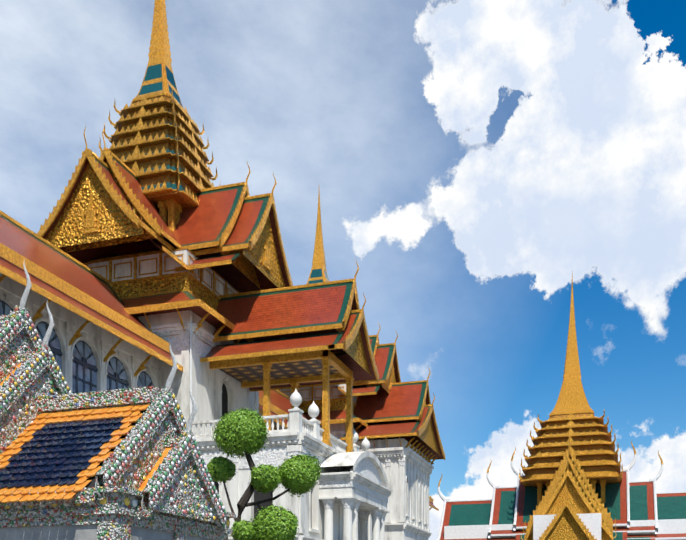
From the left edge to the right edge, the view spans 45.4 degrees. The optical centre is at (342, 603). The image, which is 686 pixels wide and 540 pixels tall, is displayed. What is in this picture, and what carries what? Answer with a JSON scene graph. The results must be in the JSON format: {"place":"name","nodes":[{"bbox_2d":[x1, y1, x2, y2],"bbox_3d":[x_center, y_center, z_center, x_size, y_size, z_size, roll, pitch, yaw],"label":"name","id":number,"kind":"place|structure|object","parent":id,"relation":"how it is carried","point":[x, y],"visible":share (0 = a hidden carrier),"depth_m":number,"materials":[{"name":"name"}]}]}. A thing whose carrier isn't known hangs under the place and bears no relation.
{"place":"outdoors","nodes":[
{"label":"outdoors","id":0,"kind":"place"},
{"bbox_2d":[0,259,235,539],"bbox_3d":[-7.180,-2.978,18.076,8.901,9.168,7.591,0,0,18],"label":"mosaic-covered gabled building","id":1,"kind":"structure","parent":0,"point":[123,464],"depth_m":16.39,"materials":[{"name":"tile"}]},
{"bbox_2d":[0,248,433,539],"bbox_3d":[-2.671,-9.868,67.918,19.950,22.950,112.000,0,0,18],"label":"palace walls","id":2,"kind":"structure","parent":0,"point":[365,489],"depth_m":48.72,"materials":[{"name":"white paint"}]},
{"bbox_2d":[0,125,444,510],"bbox_3d":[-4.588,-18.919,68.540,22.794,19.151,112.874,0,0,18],"label":"palace roofs","id":3,"kind":"structure","parent":2,"relation":"on","point":[276,325],"depth_m":50.22,"materials":[{"name":"red tile"}]},
{"bbox_2d":[95,0,328,283],"bbox_3d":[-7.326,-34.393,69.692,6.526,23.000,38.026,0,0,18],"label":"spires","id":4,"kind":"object","parent":3,"relation":"on","point":[157,147],"visible":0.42,"depth_m":52.74,"materials":[{"name":"gold metal"}]},
{"bbox_2d":[0,0,685,539],"label":"sky","id":5,"kind":"structure","parent":0,"point":[472,159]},
{"bbox_2d":[437,428,685,539],"bbox_3d":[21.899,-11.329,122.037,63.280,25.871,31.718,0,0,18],"label":"temple roof","id":6,"kind":"structure","parent":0,"point":[570,507],"depth_m":114.26,"materials":[{"name":"green tile"}]},
{"bbox_2d":[519,276,622,505],"bbox_3d":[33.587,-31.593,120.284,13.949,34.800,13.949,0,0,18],"label":"spire","id":7,"kind":"structure","parent":6,"relation":"on","point":[592,444],"depth_m":116.06,"materials":[{"name":"gold metal"}]},
{"label":"ground","id":8,"kind":"structure","parent":0,"visible":0},
{"bbox_2d":[207,407,324,539],"bbox_3d":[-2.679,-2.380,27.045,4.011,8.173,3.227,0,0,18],"label":"topiary tree","id":9,"kind":"object","parent":8,"relation":"on","point":[240,432],"visible":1,"depth_m":26.65,"materials":[{"name":"green plant"}]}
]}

